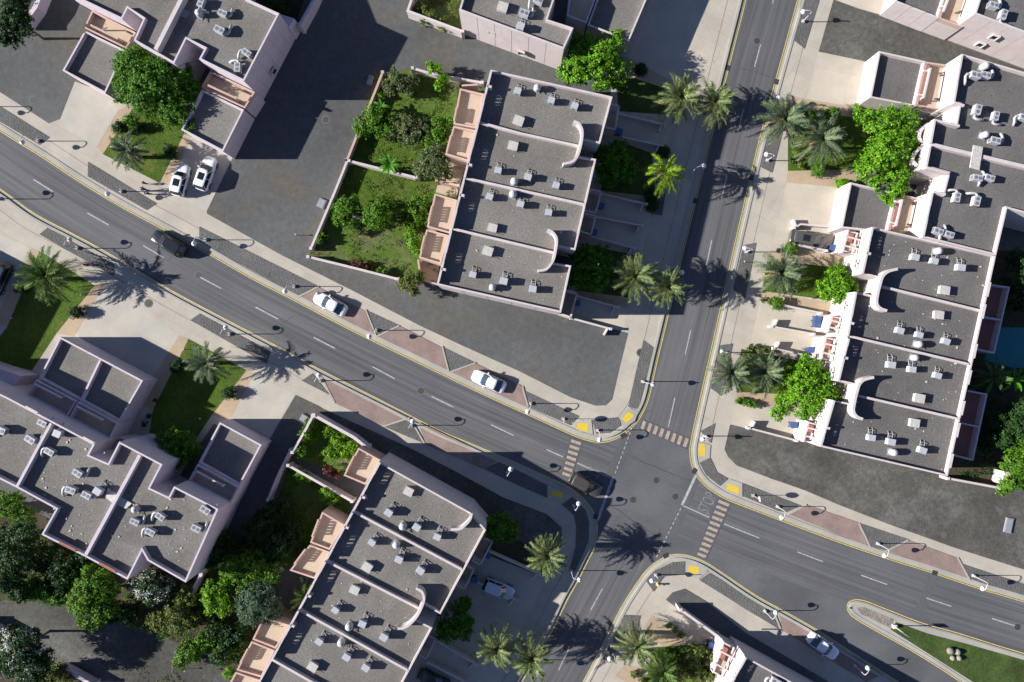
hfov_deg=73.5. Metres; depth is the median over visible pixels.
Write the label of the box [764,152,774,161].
street lamp
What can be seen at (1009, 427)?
shrub
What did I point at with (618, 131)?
wheelie bin
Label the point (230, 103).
villa
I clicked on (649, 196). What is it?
topiary shrub
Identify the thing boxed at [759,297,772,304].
hedge
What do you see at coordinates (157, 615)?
shrub
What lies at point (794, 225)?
driveway wall
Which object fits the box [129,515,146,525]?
air conditioner
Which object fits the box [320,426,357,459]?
shrub
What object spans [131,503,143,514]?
water tank
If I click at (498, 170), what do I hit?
air conditioner
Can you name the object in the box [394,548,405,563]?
air conditioner
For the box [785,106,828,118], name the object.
hedge
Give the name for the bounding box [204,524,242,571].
shrub
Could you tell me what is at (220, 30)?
air conditioner
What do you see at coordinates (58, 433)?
air conditioner
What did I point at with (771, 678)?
air conditioner
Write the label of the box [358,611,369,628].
air conditioner
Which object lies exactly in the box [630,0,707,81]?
driveway
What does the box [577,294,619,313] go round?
driveway wall
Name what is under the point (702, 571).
ramp paving
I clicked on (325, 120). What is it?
manhole cover
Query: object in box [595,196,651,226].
driveway
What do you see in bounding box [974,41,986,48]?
window
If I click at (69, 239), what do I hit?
street lamp
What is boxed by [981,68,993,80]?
air conditioner
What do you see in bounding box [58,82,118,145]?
driveway
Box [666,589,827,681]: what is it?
gravel lot
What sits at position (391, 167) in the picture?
banana plant
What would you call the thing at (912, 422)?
roof hatch
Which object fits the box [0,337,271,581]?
villa
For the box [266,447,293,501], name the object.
garden wall
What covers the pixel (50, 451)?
air conditioner
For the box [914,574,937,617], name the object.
asphalt patch
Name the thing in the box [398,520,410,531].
water tank
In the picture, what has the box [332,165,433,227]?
lawn
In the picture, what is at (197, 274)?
manhole cover
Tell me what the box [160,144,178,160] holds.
topiary shrub
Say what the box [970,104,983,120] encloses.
air conditioner
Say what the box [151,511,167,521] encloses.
air conditioner
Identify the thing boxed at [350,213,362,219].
garden wall
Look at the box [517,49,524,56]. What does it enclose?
window
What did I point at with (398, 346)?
kerb
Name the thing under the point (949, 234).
air conditioner
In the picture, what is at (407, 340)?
brick paving
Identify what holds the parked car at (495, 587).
on the driveway at (526, 586)
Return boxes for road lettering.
[586,467,600,481]
[698,492,715,513]
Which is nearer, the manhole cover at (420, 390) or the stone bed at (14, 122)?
the stone bed at (14, 122)
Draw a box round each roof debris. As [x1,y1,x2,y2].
[34,439,110,547]
[111,488,185,560]
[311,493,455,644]
[462,90,591,283]
[844,241,983,469]
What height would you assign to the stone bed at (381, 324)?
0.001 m
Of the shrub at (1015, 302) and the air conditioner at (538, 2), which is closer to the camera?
the air conditioner at (538, 2)
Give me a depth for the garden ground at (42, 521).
91.87 m
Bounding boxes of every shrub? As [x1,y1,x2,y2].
[0,489,36,524]
[12,278,29,294]
[16,574,77,606]
[38,659,75,681]
[67,305,84,319]
[105,599,142,627]
[109,119,127,135]
[128,119,145,134]
[145,583,203,637]
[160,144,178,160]
[169,358,185,373]
[171,630,244,671]
[203,615,251,667]
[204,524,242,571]
[221,385,236,400]
[221,666,236,680]
[239,491,291,544]
[246,516,305,568]
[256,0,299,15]
[292,418,313,457]
[295,467,312,482]
[315,232,329,244]
[319,485,340,505]
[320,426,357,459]
[322,464,340,478]
[329,191,361,230]
[340,220,366,236]
[348,258,372,269]
[351,104,401,139]
[358,196,397,230]
[375,90,384,99]
[375,266,388,274]
[381,65,420,96]
[383,111,434,150]
[395,269,425,297]
[401,224,421,259]
[403,192,433,233]
[413,1,449,32]
[419,113,453,150]
[425,60,451,91]
[630,670,649,681]
[632,62,647,77]
[642,187,658,200]
[644,199,661,214]
[654,648,680,665]
[656,144,670,159]
[663,621,685,638]
[670,641,716,681]
[769,296,784,311]
[780,241,798,256]
[809,162,825,178]
[825,105,840,120]
[833,178,849,189]
[976,427,1000,457]
[983,397,1023,452]
[999,276,1023,313]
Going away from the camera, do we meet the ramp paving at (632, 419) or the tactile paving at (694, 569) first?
the tactile paving at (694, 569)
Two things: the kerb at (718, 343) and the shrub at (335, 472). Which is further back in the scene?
the kerb at (718, 343)
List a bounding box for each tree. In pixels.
[0,0,44,50]
[0,515,43,605]
[0,622,56,681]
[13,245,83,305]
[30,540,91,599]
[65,563,121,632]
[108,130,149,171]
[109,43,202,133]
[124,566,178,608]
[153,426,203,469]
[181,340,231,384]
[197,575,240,618]
[218,549,283,595]
[233,579,286,628]
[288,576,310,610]
[410,138,453,184]
[435,595,475,644]
[474,621,520,671]
[485,509,518,543]
[508,629,553,681]
[523,531,570,582]
[555,29,634,92]
[566,242,613,292]
[593,139,638,190]
[609,620,658,666]
[610,250,661,305]
[638,153,686,198]
[639,648,681,681]
[644,265,692,308]
[649,73,706,128]
[692,77,739,130]
[705,348,753,395]
[741,348,787,398]
[751,92,815,148]
[753,246,807,299]
[769,352,844,421]
[791,109,847,169]
[813,261,859,305]
[852,101,923,208]
[971,355,1013,393]
[995,437,1023,496]
[1004,245,1023,298]
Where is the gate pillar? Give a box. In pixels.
[991,469,1010,483]
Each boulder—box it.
[946,647,953,654]
[954,649,960,655]
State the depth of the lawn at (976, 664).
91.89 m
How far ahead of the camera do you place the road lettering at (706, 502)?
91.98 m
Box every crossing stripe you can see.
[562,439,580,476]
[641,421,688,446]
[697,500,728,557]
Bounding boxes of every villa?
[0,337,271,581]
[62,0,300,158]
[459,0,646,68]
[707,634,813,681]
[828,51,1023,255]
[879,0,1023,67]
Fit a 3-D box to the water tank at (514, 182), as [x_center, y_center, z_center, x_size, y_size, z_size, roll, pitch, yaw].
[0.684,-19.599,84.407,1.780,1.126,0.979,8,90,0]
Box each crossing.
[560,437,582,477]
[639,419,690,448]
[695,498,731,559]
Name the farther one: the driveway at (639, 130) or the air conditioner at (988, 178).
the driveway at (639, 130)
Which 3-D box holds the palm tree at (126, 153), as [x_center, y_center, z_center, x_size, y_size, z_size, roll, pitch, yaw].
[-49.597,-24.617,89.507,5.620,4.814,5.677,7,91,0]
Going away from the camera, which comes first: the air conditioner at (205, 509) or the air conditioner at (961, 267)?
the air conditioner at (205, 509)
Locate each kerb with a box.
[0,0,741,438]
[0,193,594,681]
[587,557,891,681]
[694,0,1023,597]
[849,602,1023,681]
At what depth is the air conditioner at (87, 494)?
84.05 m
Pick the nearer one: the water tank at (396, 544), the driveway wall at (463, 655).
the water tank at (396, 544)
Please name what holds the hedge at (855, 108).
on the pavement at (725, 465)
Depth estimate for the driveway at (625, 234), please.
91.89 m
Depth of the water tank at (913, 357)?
85.71 m
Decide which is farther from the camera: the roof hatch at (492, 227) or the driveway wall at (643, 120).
the driveway wall at (643, 120)
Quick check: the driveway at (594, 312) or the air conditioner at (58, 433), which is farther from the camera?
the driveway at (594, 312)
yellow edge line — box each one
[0,0,745,442]
[0,189,597,681]
[583,554,897,681]
[689,0,1023,601]
[847,599,1023,681]
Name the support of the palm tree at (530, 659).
on the pavement at (486, 611)
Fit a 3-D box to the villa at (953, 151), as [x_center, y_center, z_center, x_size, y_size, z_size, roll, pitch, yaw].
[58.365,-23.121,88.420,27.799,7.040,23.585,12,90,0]
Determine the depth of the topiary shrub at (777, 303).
90.83 m
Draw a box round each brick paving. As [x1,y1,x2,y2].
[301,288,372,333]
[323,378,406,424]
[379,326,446,368]
[418,422,495,467]
[453,364,526,406]
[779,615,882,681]
[791,505,866,544]
[889,541,966,577]
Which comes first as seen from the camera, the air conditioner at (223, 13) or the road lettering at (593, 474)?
the air conditioner at (223, 13)
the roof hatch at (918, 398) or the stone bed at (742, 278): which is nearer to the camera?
the roof hatch at (918, 398)
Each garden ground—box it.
[0,500,278,669]
[0,637,82,681]
[279,0,302,19]
[291,418,356,475]
[310,69,482,281]
[409,0,461,28]
[488,536,551,576]
[647,644,707,681]
[948,251,1023,486]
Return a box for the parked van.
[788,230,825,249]
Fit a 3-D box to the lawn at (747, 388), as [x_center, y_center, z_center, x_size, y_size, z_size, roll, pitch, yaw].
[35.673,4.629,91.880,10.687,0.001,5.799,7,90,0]
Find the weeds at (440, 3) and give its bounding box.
[415,0,460,18]
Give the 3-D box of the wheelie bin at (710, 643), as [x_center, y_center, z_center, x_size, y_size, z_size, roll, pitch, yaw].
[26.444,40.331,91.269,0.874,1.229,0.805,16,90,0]
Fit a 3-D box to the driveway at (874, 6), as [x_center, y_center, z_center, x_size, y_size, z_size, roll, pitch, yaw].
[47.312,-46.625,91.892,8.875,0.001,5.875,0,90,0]
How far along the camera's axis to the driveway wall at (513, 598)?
90.96 m
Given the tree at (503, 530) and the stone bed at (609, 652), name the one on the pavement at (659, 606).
the stone bed at (609, 652)
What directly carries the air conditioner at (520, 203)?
on the terraced house at (551, 148)
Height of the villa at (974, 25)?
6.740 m
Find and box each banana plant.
[374,99,387,111]
[378,153,402,173]
[1002,368,1023,390]
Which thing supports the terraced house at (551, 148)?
on the paved ground at (280, 178)
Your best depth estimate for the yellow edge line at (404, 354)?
91.99 m
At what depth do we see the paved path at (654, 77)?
91.89 m
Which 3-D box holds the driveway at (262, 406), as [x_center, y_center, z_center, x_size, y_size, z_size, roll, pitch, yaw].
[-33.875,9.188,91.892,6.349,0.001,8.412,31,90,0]
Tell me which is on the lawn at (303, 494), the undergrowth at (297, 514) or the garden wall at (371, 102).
the undergrowth at (297, 514)
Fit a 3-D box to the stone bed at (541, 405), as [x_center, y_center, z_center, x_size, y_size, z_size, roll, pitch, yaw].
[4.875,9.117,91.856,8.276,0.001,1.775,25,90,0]
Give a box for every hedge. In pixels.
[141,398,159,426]
[734,395,759,408]
[746,343,772,353]
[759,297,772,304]
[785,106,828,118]
[788,150,803,168]
[852,103,882,121]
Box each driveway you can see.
[0,235,29,306]
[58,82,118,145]
[59,283,178,375]
[166,141,231,211]
[231,375,295,438]
[417,643,502,681]
[472,557,543,609]
[572,297,626,330]
[590,219,648,250]
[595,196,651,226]
[618,117,671,146]
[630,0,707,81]
[731,402,793,437]
[750,301,823,352]
[773,183,836,248]
[807,52,865,106]
[837,0,883,13]
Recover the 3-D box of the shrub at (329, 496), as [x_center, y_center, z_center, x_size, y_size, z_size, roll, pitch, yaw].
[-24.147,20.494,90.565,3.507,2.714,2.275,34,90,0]
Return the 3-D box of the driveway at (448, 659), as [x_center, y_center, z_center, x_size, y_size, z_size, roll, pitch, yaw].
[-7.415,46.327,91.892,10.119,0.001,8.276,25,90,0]
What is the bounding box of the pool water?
[984,327,1023,367]
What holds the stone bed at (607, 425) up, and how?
on the pavement at (168, 208)
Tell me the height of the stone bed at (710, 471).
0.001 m
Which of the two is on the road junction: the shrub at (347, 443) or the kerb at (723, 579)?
the kerb at (723, 579)
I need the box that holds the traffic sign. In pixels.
[892,624,909,637]
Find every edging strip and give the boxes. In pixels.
[298,286,970,631]
[855,606,895,631]
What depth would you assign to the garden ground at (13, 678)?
91.86 m
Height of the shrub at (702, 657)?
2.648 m
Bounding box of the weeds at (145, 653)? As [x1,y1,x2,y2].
[106,624,202,681]
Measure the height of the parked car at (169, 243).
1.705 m
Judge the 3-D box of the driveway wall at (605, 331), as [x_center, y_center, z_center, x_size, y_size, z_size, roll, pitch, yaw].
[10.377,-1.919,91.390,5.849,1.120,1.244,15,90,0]
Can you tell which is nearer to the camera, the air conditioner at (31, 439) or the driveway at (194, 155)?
the air conditioner at (31, 439)
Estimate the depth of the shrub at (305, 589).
89.00 m
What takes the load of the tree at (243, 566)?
on the garden ground at (42, 521)
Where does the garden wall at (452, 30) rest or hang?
on the paved ground at (280, 178)
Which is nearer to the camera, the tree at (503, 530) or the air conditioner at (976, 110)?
the air conditioner at (976, 110)
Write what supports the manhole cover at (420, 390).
on the road at (69, 203)
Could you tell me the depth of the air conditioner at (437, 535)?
84.29 m
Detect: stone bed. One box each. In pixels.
[0,107,48,144]
[40,228,113,275]
[88,162,156,209]
[191,314,269,363]
[199,227,316,294]
[302,373,327,393]
[367,311,397,334]
[386,420,422,442]
[443,347,473,370]
[484,462,546,497]
[525,391,578,424]
[562,497,588,570]
[592,417,620,433]
[604,646,615,661]
[613,615,639,642]
[628,340,653,408]
[646,561,684,591]
[652,182,666,214]
[700,458,727,485]
[700,573,777,627]
[701,423,714,441]
[711,343,732,394]
[733,243,755,297]
[743,483,800,511]
[761,103,787,171]
[794,0,818,47]
[857,607,893,627]
[860,523,906,549]
[963,564,1023,594]
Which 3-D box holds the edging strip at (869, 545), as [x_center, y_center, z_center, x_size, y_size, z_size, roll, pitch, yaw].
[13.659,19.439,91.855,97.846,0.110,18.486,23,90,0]
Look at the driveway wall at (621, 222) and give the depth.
90.94 m
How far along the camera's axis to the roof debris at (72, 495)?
84.83 m
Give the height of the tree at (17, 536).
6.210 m
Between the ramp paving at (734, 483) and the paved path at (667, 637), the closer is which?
the ramp paving at (734, 483)
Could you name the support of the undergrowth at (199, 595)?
on the garden ground at (42, 521)
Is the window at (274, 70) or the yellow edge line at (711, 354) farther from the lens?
the yellow edge line at (711, 354)
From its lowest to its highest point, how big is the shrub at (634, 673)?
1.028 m
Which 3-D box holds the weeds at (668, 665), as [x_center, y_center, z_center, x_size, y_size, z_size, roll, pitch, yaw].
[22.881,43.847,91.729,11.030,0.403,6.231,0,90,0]
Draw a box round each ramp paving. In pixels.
[547,484,571,504]
[572,420,592,434]
[619,408,637,427]
[685,561,707,578]
[699,442,710,461]
[722,479,741,496]
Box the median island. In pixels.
[848,601,1023,681]
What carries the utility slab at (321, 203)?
on the paved ground at (280, 178)
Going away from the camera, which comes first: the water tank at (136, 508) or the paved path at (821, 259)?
the water tank at (136, 508)
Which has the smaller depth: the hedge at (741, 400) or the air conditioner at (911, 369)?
the air conditioner at (911, 369)
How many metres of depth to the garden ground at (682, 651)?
91.87 m
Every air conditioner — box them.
[0,425,9,434]
[24,433,42,444]
[36,417,54,427]
[40,446,57,456]
[52,423,66,437]
[61,484,78,496]
[71,467,90,477]
[80,490,96,499]
[92,480,108,495]
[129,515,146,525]
[141,526,157,537]
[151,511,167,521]
[190,521,208,533]
[196,0,208,13]
[199,503,218,514]
[213,24,231,36]
[217,8,233,18]
[229,59,241,73]
[237,48,252,58]
[314,631,327,645]
[331,599,342,614]
[342,645,354,661]
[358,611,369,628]
[361,656,373,672]
[367,532,378,546]
[379,625,391,641]
[383,501,396,517]
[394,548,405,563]
[412,516,424,531]
[415,559,428,575]
[433,526,443,540]
[469,266,476,277]
[485,189,494,200]
[494,162,501,174]
[499,271,507,284]
[513,83,522,95]
[516,19,525,31]
[516,196,524,208]
[519,7,533,18]
[524,168,532,181]
[528,0,542,8]
[528,279,536,292]
[545,204,551,216]
[547,93,554,104]
[552,177,559,189]
[570,98,578,110]
[764,675,781,681]
[865,427,875,440]
[884,354,895,368]
[884,431,895,445]
[893,321,904,334]
[906,360,916,372]
[908,248,919,261]
[913,326,923,338]
[915,439,927,454]
[928,253,938,264]
[930,224,946,235]
[931,366,941,378]
[938,230,954,242]
[939,332,950,344]
[946,188,960,202]
[954,257,965,271]
[963,70,981,84]
[965,192,980,206]
[969,170,984,182]
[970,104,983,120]
[977,174,995,186]
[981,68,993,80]
[986,0,1001,10]
[987,133,1003,145]
[989,111,1001,125]
[996,9,1008,24]
[1012,113,1023,125]
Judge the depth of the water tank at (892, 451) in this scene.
85.56 m
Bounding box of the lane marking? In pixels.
[33,0,1014,669]
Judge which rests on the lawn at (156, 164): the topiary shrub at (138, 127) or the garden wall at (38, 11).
the topiary shrub at (138, 127)
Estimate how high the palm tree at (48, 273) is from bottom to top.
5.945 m
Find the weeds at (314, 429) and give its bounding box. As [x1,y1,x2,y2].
[296,419,355,472]
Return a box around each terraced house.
[230,445,492,681]
[417,70,619,318]
[792,227,1009,475]
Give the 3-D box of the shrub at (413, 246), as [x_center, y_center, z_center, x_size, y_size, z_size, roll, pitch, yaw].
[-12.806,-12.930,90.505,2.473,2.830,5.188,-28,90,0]
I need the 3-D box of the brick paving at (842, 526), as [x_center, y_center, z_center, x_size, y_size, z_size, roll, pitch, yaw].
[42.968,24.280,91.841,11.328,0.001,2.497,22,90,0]
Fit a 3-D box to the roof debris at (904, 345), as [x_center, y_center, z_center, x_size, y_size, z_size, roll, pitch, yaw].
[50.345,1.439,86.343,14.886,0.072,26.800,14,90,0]
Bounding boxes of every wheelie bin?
[471,575,476,582]
[590,228,597,235]
[598,202,604,209]
[614,128,622,135]
[706,639,714,648]
[788,422,797,427]
[805,347,814,352]
[811,315,821,322]
[811,321,820,327]
[828,244,835,250]
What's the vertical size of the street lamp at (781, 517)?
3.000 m
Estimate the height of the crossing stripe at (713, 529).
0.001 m
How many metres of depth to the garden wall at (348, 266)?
90.64 m
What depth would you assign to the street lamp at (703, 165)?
89.36 m
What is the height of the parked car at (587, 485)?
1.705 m
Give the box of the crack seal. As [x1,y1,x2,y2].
[167,68,776,539]
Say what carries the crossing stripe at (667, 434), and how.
on the crossing at (664, 434)
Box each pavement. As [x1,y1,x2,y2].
[0,0,738,435]
[0,197,591,681]
[590,560,886,681]
[697,0,1023,583]
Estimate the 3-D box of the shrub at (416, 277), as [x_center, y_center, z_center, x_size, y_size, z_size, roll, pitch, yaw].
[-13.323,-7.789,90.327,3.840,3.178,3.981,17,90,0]
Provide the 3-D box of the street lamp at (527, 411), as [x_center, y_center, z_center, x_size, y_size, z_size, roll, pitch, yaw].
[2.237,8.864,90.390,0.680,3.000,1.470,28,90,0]
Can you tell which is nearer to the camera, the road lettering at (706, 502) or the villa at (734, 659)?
the villa at (734, 659)
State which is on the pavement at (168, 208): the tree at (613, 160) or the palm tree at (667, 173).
the palm tree at (667, 173)
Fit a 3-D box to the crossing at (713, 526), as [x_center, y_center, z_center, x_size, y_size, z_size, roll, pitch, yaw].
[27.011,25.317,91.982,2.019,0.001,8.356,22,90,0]
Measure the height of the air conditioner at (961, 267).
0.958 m
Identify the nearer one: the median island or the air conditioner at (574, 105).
the air conditioner at (574, 105)
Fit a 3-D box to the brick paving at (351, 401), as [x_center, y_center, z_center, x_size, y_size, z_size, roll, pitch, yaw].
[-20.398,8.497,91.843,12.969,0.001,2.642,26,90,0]
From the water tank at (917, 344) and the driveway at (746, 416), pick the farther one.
the driveway at (746, 416)
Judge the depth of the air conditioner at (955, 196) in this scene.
85.05 m
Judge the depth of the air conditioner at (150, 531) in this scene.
84.15 m
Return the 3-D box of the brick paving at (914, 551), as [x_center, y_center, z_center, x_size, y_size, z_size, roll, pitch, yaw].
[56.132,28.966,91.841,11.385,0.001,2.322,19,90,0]
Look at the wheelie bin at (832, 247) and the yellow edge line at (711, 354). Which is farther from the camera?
the yellow edge line at (711, 354)
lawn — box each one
[0,251,93,369]
[103,104,188,182]
[149,339,245,443]
[267,467,352,576]
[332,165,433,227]
[353,132,444,169]
[575,244,632,296]
[601,139,654,195]
[617,72,684,115]
[736,349,807,393]
[763,262,839,299]
[788,111,878,170]
[890,622,1023,681]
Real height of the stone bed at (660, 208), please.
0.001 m
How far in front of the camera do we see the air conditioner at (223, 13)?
85.06 m
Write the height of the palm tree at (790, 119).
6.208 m
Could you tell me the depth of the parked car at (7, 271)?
90.95 m
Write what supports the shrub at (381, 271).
on the garden ground at (338, 248)
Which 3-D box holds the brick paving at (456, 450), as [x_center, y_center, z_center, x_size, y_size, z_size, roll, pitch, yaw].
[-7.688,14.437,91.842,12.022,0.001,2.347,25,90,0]
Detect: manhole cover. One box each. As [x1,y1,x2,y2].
[28,96,36,103]
[144,299,152,307]
[194,271,202,279]
[321,115,329,123]
[416,387,424,394]
[629,495,636,503]
[652,476,660,483]
[671,492,679,500]
[753,36,760,44]
[1013,623,1021,630]
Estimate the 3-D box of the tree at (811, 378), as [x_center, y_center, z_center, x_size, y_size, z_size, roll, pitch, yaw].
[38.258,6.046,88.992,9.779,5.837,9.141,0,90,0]
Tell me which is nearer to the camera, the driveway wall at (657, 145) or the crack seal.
the driveway wall at (657, 145)
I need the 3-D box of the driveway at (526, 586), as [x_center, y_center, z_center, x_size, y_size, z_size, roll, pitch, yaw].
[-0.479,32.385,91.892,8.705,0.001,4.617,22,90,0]
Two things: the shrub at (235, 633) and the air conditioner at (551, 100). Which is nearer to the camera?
the air conditioner at (551, 100)
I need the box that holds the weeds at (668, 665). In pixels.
[645,654,709,681]
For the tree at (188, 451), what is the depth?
88.61 m
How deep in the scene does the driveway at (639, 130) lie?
91.89 m
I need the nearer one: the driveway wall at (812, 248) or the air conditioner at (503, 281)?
the air conditioner at (503, 281)
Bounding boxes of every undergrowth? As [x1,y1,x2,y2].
[0,522,275,668]
[0,651,15,681]
[1,524,253,672]
[270,469,346,559]
[954,372,1023,489]
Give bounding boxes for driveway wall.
[427,658,466,681]
[437,638,477,668]
[477,579,517,604]
[488,549,540,578]
[569,317,611,334]
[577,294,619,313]
[589,235,635,254]
[596,215,643,232]
[601,192,647,211]
[618,112,666,132]
[621,135,662,152]
[745,421,798,441]
[768,320,814,334]
[770,342,812,357]
[782,297,822,314]
[790,219,832,229]
[794,243,828,252]
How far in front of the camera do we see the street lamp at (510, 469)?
89.34 m
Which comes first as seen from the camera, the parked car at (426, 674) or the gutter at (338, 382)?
the parked car at (426, 674)
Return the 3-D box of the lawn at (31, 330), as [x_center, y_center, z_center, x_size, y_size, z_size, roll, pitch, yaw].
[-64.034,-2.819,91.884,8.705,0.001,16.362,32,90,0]
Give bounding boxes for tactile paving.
[551,490,562,498]
[577,423,587,431]
[622,412,633,422]
[688,565,698,574]
[699,444,704,455]
[727,483,738,493]
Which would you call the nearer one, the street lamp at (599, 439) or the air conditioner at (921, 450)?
the air conditioner at (921, 450)
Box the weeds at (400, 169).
[309,72,480,281]
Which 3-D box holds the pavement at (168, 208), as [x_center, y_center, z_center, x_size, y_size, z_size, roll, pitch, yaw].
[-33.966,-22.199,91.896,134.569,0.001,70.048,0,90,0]
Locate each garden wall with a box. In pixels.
[0,623,8,636]
[28,0,50,30]
[64,662,100,681]
[177,569,208,618]
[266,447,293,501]
[286,461,356,502]
[290,414,315,453]
[298,0,321,33]
[306,255,399,280]
[309,161,349,250]
[312,411,371,449]
[345,70,385,160]
[347,159,418,181]
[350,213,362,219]
[406,0,464,38]
[411,66,483,87]
[435,179,459,189]
[676,603,722,638]
[939,475,1000,488]
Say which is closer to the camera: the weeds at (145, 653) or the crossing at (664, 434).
the weeds at (145, 653)
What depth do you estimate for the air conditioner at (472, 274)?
84.14 m
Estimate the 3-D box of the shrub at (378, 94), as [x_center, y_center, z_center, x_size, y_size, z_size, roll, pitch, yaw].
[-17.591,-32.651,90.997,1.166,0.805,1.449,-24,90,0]
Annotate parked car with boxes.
[0,261,14,295]
[150,229,187,257]
[169,163,191,196]
[193,156,218,191]
[313,291,347,316]
[416,667,450,681]
[471,370,506,393]
[481,577,514,599]
[568,471,601,496]
[806,631,839,659]
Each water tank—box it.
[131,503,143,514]
[195,9,207,21]
[337,635,348,648]
[345,620,357,631]
[392,539,404,549]
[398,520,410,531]
[488,283,499,291]
[508,190,521,200]
[510,177,523,186]
[532,84,544,93]
[887,448,900,455]
[908,353,920,362]
[912,340,924,348]
[931,247,944,255]
[977,62,989,71]
[978,131,989,140]
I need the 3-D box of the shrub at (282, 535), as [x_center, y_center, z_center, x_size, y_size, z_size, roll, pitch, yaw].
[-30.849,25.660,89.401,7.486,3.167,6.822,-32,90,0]
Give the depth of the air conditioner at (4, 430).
84.13 m
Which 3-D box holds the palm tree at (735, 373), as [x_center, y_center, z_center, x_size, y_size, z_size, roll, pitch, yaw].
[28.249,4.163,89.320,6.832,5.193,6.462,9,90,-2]
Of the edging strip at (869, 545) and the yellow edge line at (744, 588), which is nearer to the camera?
the edging strip at (869, 545)
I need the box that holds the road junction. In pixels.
[574,419,961,681]
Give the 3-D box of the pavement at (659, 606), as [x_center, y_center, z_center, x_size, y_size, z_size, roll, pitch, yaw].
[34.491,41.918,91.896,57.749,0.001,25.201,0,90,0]
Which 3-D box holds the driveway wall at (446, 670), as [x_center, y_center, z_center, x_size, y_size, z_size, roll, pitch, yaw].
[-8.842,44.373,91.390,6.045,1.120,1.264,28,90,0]
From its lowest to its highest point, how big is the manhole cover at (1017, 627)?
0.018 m
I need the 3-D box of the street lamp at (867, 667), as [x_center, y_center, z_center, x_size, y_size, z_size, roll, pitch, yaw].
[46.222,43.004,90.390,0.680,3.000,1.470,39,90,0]
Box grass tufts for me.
[317,73,459,274]
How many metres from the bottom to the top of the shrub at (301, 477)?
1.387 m
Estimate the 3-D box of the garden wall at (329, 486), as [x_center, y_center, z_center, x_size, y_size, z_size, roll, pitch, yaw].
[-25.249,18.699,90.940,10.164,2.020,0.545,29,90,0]
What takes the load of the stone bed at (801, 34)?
on the pavement at (725, 465)
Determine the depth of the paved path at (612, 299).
91.89 m
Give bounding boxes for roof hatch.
[306,660,318,673]
[349,584,360,596]
[361,560,372,572]
[403,486,413,498]
[482,245,493,258]
[487,223,497,233]
[497,1,508,13]
[507,140,518,152]
[512,114,524,127]
[908,418,919,429]
[912,393,925,405]
[932,310,944,320]
[937,285,950,296]
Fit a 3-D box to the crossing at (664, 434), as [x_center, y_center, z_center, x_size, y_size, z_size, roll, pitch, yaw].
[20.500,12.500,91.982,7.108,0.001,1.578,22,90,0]
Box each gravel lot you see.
[0,600,231,681]
[318,408,561,549]
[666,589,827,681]
[725,425,1023,568]
[819,0,1023,71]
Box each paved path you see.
[0,248,38,326]
[57,283,104,336]
[97,106,132,152]
[143,335,187,408]
[161,135,189,182]
[212,370,253,419]
[576,290,628,307]
[601,191,645,201]
[615,664,647,681]
[622,56,677,89]
[643,615,686,646]
[735,392,784,406]
[760,291,830,311]
[768,250,842,266]
[786,169,860,186]
[789,96,860,116]
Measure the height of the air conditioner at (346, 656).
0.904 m
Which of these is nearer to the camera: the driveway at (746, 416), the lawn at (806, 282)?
the lawn at (806, 282)
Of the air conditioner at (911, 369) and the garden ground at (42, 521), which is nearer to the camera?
the air conditioner at (911, 369)
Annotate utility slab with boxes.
[299,413,307,421]
[316,198,326,208]
[366,75,373,85]
[1003,517,1013,532]
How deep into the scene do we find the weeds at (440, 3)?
91.74 m
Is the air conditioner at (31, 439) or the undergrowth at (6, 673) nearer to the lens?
the air conditioner at (31, 439)
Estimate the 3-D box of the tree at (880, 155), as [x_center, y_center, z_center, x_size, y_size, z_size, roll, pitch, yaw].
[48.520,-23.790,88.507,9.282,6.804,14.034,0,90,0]
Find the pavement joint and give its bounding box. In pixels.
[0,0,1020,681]
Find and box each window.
[270,66,277,76]
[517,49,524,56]
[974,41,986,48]
[987,33,1000,40]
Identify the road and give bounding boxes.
[0,130,616,498]
[521,537,647,681]
[635,0,798,443]
[677,480,1023,654]
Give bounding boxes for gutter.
[0,0,743,440]
[0,190,596,681]
[584,555,895,681]
[691,0,1023,599]
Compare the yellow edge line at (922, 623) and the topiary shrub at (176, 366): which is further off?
the yellow edge line at (922, 623)
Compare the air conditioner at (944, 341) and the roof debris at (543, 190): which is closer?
the roof debris at (543, 190)
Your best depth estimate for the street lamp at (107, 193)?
89.41 m
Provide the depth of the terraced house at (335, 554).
85.17 m
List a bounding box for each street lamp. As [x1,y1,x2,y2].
[20,135,39,144]
[64,237,78,249]
[105,186,122,195]
[192,236,206,245]
[221,325,230,335]
[282,285,295,293]
[314,373,321,382]
[367,328,377,338]
[409,419,414,427]
[506,467,512,475]
[525,402,531,413]
[570,569,581,581]
[572,501,580,510]
[596,429,601,441]
[607,652,616,663]
[641,380,655,386]
[650,573,659,582]
[690,163,705,173]
[700,435,710,441]
[742,246,752,252]
[763,609,778,618]
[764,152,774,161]
[776,505,785,519]
[801,9,811,22]
[853,664,869,674]
[876,542,888,557]
[972,574,987,590]

